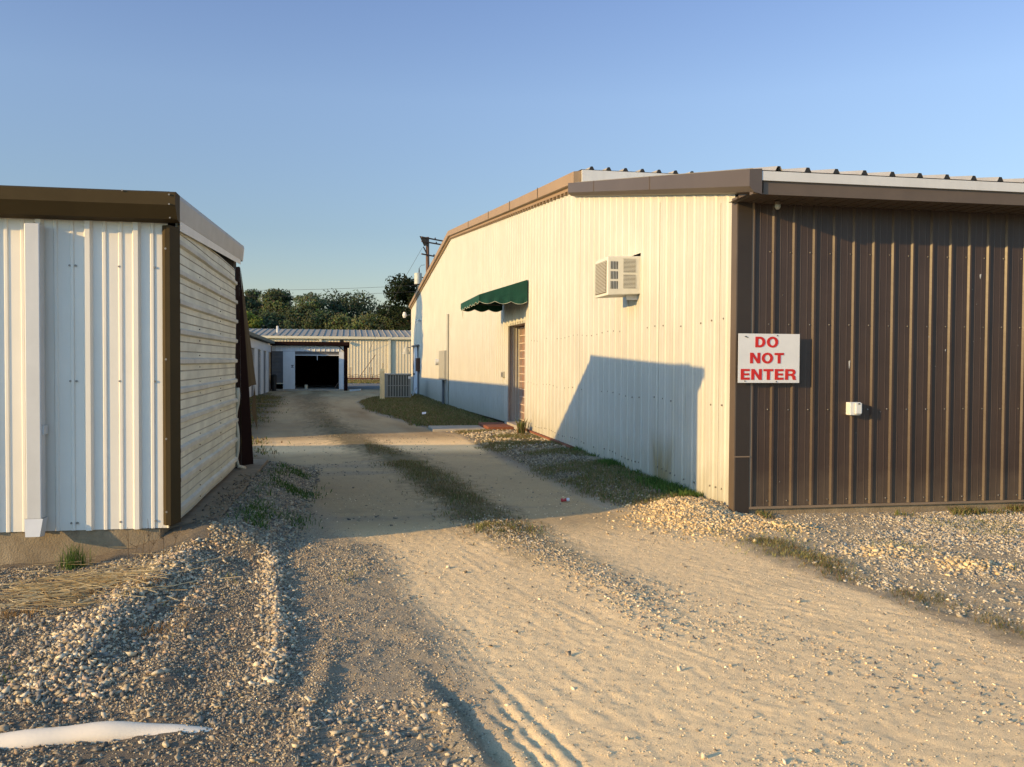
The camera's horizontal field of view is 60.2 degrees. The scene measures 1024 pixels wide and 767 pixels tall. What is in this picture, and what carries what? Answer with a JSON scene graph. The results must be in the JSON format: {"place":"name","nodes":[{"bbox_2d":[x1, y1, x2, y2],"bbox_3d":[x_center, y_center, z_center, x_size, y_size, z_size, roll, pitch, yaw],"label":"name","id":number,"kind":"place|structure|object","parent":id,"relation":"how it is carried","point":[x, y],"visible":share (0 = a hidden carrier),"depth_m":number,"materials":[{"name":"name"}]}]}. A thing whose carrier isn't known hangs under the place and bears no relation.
{"place":"outdoors","nodes":[
{"label":"outdoors","id":0,"kind":"place"},
{"bbox_2d":[0,383,1023,766],"bbox_3d":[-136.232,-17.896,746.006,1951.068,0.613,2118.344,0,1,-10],"label":"ground","id":1,"kind":"structure","parent":0,"point":[196,529],"depth_m":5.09,"materials":[{"name":"grey gravel"}]},
{"bbox_2d":[52,541,100,569],"bbox_3d":[-3.438,1.333,6.946,0.387,0.256,0.222,0,1,-10],"label":"grass tuft","id":2,"kind":"object","parent":1,"relation":"on","point":[70,560],"visible":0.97,"depth_m":6.93,"materials":[{"name":"green plant"}]},
{"bbox_2d":[0,721,212,748],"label":"white pipe","id":3,"kind":"object","parent":1,"relation":"on","point":[101,731],"visible":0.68,"depth_m":3.71,"materials":[{"name":"plastic"}]},
{"bbox_2d":[0,553,240,637],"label":"dry straw","id":4,"kind":"object","parent":1,"relation":"on","point":[114,576],"visible":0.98,"depth_m":6.01,"materials":[{"name":"beige plant"}]},
{"bbox_2d":[0,185,267,564],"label":"storage building","id":5,"kind":"structure","parent":1,"relation":"on","point":[126,358],"depth_m":7.17,"materials":[{"name":"beige paint"}]},
{"bbox_2d":[125,527,181,558],"bbox_3d":[-2.871,1.251,7.087,0.418,0.333,0.096,0,1,-10],"label":"dead weed","id":6,"kind":"object","parent":1,"relation":"on","point":[151,542],"visible":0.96,"depth_m":7.08,"materials":[{"name":"brown plant"}]},
{"bbox_2d":[246,310,264,328],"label":"bush","id":7,"kind":"object","parent":1,"relation":"on","point":[253,323],"visible":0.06,"depth_m":116.86,"materials":[{"name":"green plant"}]},
{"bbox_2d":[244,288,269,319],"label":"broad tree","id":8,"kind":"object","parent":1,"relation":"on","point":[253,305],"visible":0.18,"depth_m":125.66,"materials":[{"name":"green plant"}]},
{"bbox_2d":[240,331,274,396],"bbox_3d":[-16.093,-0.980,35.704,9.450,4.380,40.300,0,1,-10],"label":"storage unit row","id":9,"kind":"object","parent":1,"relation":"on","point":[261,347],"visible":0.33,"depth_m":49.63,"materials":[{"name":"grey metal"}]},
{"bbox_2d":[251,348,253,395],"bbox_3d":[-13.426,-0.519,45.540,0.018,2.792,1.658,0,1,-10],"label":"roller door","id":10,"kind":"structure","parent":9,"relation":"in","point":[252,388],"depth_m":45.91,"materials":[{"name":"grey metal"}]},
{"bbox_2d":[258,349,259,394],"bbox_3d":[-14.030,-0.585,48.801,0.018,2.752,1.658,0,1,-10],"label":"roller door","id":11,"kind":"structure","parent":9,"relation":"in","point":[258,349],"depth_m":49.06,"materials":[{"name":"grey metal"}]},
{"bbox_2d":[264,351,264,392],"bbox_3d":[-14.633,-0.650,52.061,0.018,2.712,1.658,0,1,-10],"label":"roller door","id":12,"kind":"structure","parent":9,"relation":"in","point":[264,351],"depth_m":52.50,"materials":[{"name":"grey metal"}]},
{"bbox_2d":[269,352,269,390],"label":"roller door","id":13,"kind":"structure","parent":9,"relation":"in","point":[269,352],"depth_m":55.82,"materials":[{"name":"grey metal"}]},
{"bbox_2d":[257,309,284,328],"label":"bush","id":14,"kind":"object","parent":1,"relation":"on","point":[268,317],"visible":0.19,"depth_m":119.08,"materials":[{"name":"green plant"}]},
{"bbox_2d":[258,288,297,320],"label":"broad tree","id":15,"kind":"object","parent":1,"relation":"on","point":[278,301],"visible":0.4,"depth_m":122.49,"materials":[{"name":"green plant"}]},
{"bbox_2d":[273,305,309,328],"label":"bush","id":16,"kind":"object","parent":1,"relation":"on","point":[295,316],"visible":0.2,"depth_m":119.34,"materials":[{"name":"green plant"}]},
{"bbox_2d":[282,292,329,328],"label":"broad tree","id":17,"kind":"object","parent":1,"relation":"on","point":[312,303],"visible":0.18,"depth_m":121.09,"materials":[{"name":"green plant"}]},
{"bbox_2d":[270,341,349,390],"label":"garage","id":18,"kind":"structure","parent":1,"relation":"on","point":[313,366],"depth_m":57.09,"materials":[{"name":"white metal"}]},
{"bbox_2d":[272,351,282,383],"bbox_3d":[-15.003,-1.012,56.455,0.710,2.090,0.060,0,1,-10],"label":"roller door","id":19,"kind":"structure","parent":18,"relation":"in","point":[277,356],"depth_m":56.48,"materials":[{"name":"grey metal"}]},
{"bbox_2d":[295,351,338,359],"bbox_3d":[-12.557,-1.779,56.868,2.770,0.550,0.100,0,1,-10],"label":"roller door","id":20,"kind":"structure","parent":18,"relation":"in","point":[297,353],"depth_m":56.88,"materials":[{"name":"grey metal"}]},
{"bbox_2d":[294,308,340,329],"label":"bush","id":21,"kind":"object","parent":1,"relation":"on","point":[315,320],"visible":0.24,"depth_m":118.28,"materials":[{"name":"green plant"}]},
{"bbox_2d":[249,326,410,379],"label":"metal building","id":22,"kind":"structure","parent":1,"relation":"on","point":[386,349],"depth_m":89.01,"materials":[{"name":"beige metal"}]},
{"bbox_2d":[321,312,363,329],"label":"bush","id":23,"kind":"object","parent":1,"relation":"on","point":[342,319],"visible":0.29,"depth_m":117.58,"materials":[{"name":"green plant"}]},
{"bbox_2d":[320,288,384,320],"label":"broad tree","id":24,"kind":"object","parent":1,"relation":"on","point":[339,304],"visible":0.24,"depth_m":125.32,"materials":[{"name":"green plant"}]},
{"bbox_2d":[340,311,385,329],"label":"bush","id":25,"kind":"object","parent":1,"relation":"on","point":[371,319],"visible":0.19,"depth_m":117.72,"materials":[{"name":"green plant"}]},
{"bbox_2d":[348,367,379,379],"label":"steel rack","id":26,"kind":"object","parent":1,"relation":"on","point":[352,378],"visible":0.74,"depth_m":85.27,"materials":[{"name":"grey metal"}]},
{"bbox_2d":[380,363,384,398],"bbox_3d":[-6.162,-0.006,41.902,0.220,1.930,0.220,0,1,-10],"label":"wooden post","id":27,"kind":"object","parent":1,"relation":"on","point":[382,383],"visible":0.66,"depth_m":41.80,"materials":[{"name":"beige paint"}]},
{"bbox_2d":[363,308,409,329],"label":"bush","id":28,"kind":"object","parent":1,"relation":"on","point":[382,325],"visible":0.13,"depth_m":117.19,"materials":[{"name":"green plant"}]},
{"bbox_2d":[374,273,418,329],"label":"broad tree","id":29,"kind":"object","parent":1,"relation":"on","point":[405,295],"visible":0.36,"depth_m":115.76,"materials":[{"name":"green plant"}]},
{"bbox_2d":[385,373,410,397],"bbox_3d":[-5.739,0.176,44.315,1.450,1.350,1.400,0,1,-10],"label":"condenser unit","id":30,"kind":"object","parent":1,"relation":"on","point":[398,385],"visible":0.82,"depth_m":43.75,"materials":[{"name":"grey metal"}]},
{"bbox_2d":[414,236,442,284],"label":"utility pole","id":31,"kind":"object","parent":1,"relation":"on","point":[418,277],"visible":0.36,"depth_m":84.34,"materials":[{"name":"brown wood"}]},
{"bbox_2d":[244,291,415,296],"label":"power line","id":32,"kind":"object","parent":31,"relation":"attached to","point":[319,295],"visible":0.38,"depth_m":86.61,"materials":[{"name":"black metal"}]},
{"bbox_2d":[302,285,413,289],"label":"power line","id":33,"kind":"object","parent":31,"relation":"attached to","point":[347,288],"visible":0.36,"depth_m":86.50,"materials":[{"name":"black metal"}]},
{"bbox_2d":[370,252,419,347],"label":"power line","id":34,"kind":"object","parent":31,"relation":"attached to","point":[392,302],"visible":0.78,"depth_m":87.00,"materials":[{"name":"black metal"}]},
{"bbox_2d":[428,425,484,431],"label":"concrete walk","id":35,"kind":"structure","parent":1,"relation":"on","point":[441,428],"depth_m":21.35,"materials":[{"name":"grey concrete"}]},
{"bbox_2d":[478,422,513,430],"bbox_3d":[-0.405,1.105,21.623,0.619,0.204,1.600,0,1,-10],"label":"brick step","id":36,"kind":"object","parent":1,"relation":"on","point":[495,425],"visible":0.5,"depth_m":21.27,"materials":[{"name":"red brick"}]},
{"bbox_2d":[514,417,530,433],"bbox_3d":[0.234,0.919,19.352,0.428,0.408,0.685,1,1,15],"label":"leafy weed","id":37,"kind":"object","parent":1,"relation":"on","point":[521,426],"visible":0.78,"depth_m":19.27,"materials":[{"name":"green plant"}]},
{"bbox_2d":[585,455,601,461],"bbox_3d":[1.295,1.235,13.981,0.160,0.140,0.550,0,1,-10],"label":"concrete block","id":38,"kind":"object","parent":1,"relation":"on","point":[592,458],"depth_m":13.92,"materials":[{"name":"grey concrete"}]},
{"bbox_2d":[409,166,1023,513],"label":"warehouse","id":39,"kind":"structure","parent":1,"relation":"on","point":[894,301],"depth_m":9.62,"materials":[{"name":"beige paint"}]},
{"bbox_2d":[403,347,410,353],"bbox_3d":[-6.798,-2.133,56.775,0.503,0.486,0.519,1,2,29],"label":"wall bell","id":40,"kind":"object","parent":39,"relation":"attached to","point":[406,350],"depth_m":56.63,"materials":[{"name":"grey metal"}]},
{"bbox_2d":[411,344,418,392],"bbox_3d":[-5.708,-0.780,52.078,0.156,2.970,4.500,0,1,-10],"label":"back door","id":41,"kind":"structure","parent":39,"relation":"in","point":[414,346],"depth_m":53.36,"materials":[{"name":"white metal"}]},
{"bbox_2d":[415,346,419,393],"bbox_3d":[-5.337,-0.748,49.971,0.198,2.916,1.020,0,1,-10],"label":"disconnect box","id":42,"kind":"object","parent":39,"relation":"attached to","point":[417,364],"visible":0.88,"depth_m":49.56,"materials":[{"name":"metal"}]},
{"bbox_2d":[435,314,448,404],"bbox_3d":[-2.916,-0.926,36.675,0.278,3.770,3.070,0,1,-10],"label":"meter box","id":43,"kind":"object","parent":39,"relation":"attached to","point":[442,361],"visible":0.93,"depth_m":35.30,"materials":[{"name":"grey metal"}]},
{"bbox_2d":[439,351,443,378],"bbox_3d":[-2.908,-0.751,36.295,0.005,1.120,1.950,0,1,-10],"label":"cabinet door","id":44,"kind":"structure","parent":43,"relation":"in","point":[441,354],"depth_m":36.17,"materials":[{"name":"grey metal"}]},
{"bbox_2d":[461,280,527,318],"bbox_3d":[-0.492,-1.980,21.154,1.116,0.754,3.253,0,1,-10],"label":"awning","id":45,"kind":"object","parent":39,"relation":"attached to","point":[495,300],"visible":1,"depth_m":19.64,"materials":[{"name":"green fabric"}]},
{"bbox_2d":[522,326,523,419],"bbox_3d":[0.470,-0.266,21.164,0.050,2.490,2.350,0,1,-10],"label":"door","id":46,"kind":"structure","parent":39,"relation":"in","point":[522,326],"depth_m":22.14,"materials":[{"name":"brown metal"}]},
{"bbox_2d":[595,255,640,299],"bbox_3d":[1.522,-1.493,12.436,0.582,0.655,0.668,0,1,-10],"label":"window air conditioner","id":47,"kind":"object","parent":39,"relation":"attached to","point":[617,276],"depth_m":12.12,"materials":[{"name":"beige plastic"}]},
{"bbox_2d":[738,333,799,382],"bbox_3d":[2.652,-0.260,9.105,0.680,0.506,0.010,0,1,-10],"label":"warning sign","id":48,"kind":"object","parent":39,"relation":"attached to","point":[768,358],"visible":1,"depth_m":9.10,"materials":[{"name":"white plastic"}]},
{"bbox_2d":[774,201,780,209],"bbox_3d":[2.696,-1.806,8.957,0.068,0.080,0.070,0,1,-10],"label":"soffit light","id":49,"kind":"object","parent":39,"relation":"attached to","point":[777,204],"visible":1,"depth_m":8.94,"materials":[{"name":"grey metal"}]},
{"bbox_2d":[846,402,861,414],"bbox_3d":[3.610,0.266,9.313,0.125,0.136,0.116,0,1,-10],"label":"outlet box","id":50,"kind":"object","parent":39,"relation":"attached to","point":[853,408],"visible":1,"depth_m":9.28,"materials":[{"name":"white plastic"}]},
{"bbox_2d":[0,379,1023,682],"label":"grass","id":51,"kind":"structure","parent":0,"point":[418,405],"depth_m":11.12,"materials":[{"name":"green plant"}]},
{"bbox_2d":[0,0,1023,318],"label":"sky","id":52,"kind":"structure","parent":0,"point":[326,138],"materials":[{"name":"blue"}]},
{"bbox_2d":[252,390,1023,766],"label":"driveway","id":53,"kind":"structure","parent":0,"point":[638,712],"depth_m":5.21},
{"bbox_2d":[271,374,276,390],"bbox_3d":[-15.015,-0.053,55.715,0.342,1.050,0.360,0,1,-10],"label":"black bin","id":54,"kind":"object","parent":53,"relation":"on","point":[274,380],"visible":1,"depth_m":55.59,"materials":[{"name":"plastic"}]},
{"bbox_2d":[561,498,569,501],"bbox_3d":[0.613,1.340,10.167,0.103,0.049,0.044,1,1,8],"label":"drink can","id":55,"kind":"object","parent":53,"relation":"on","point":[565,499],"visible":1,"depth_m":10.15,"materials":[{"name":"red metal"}]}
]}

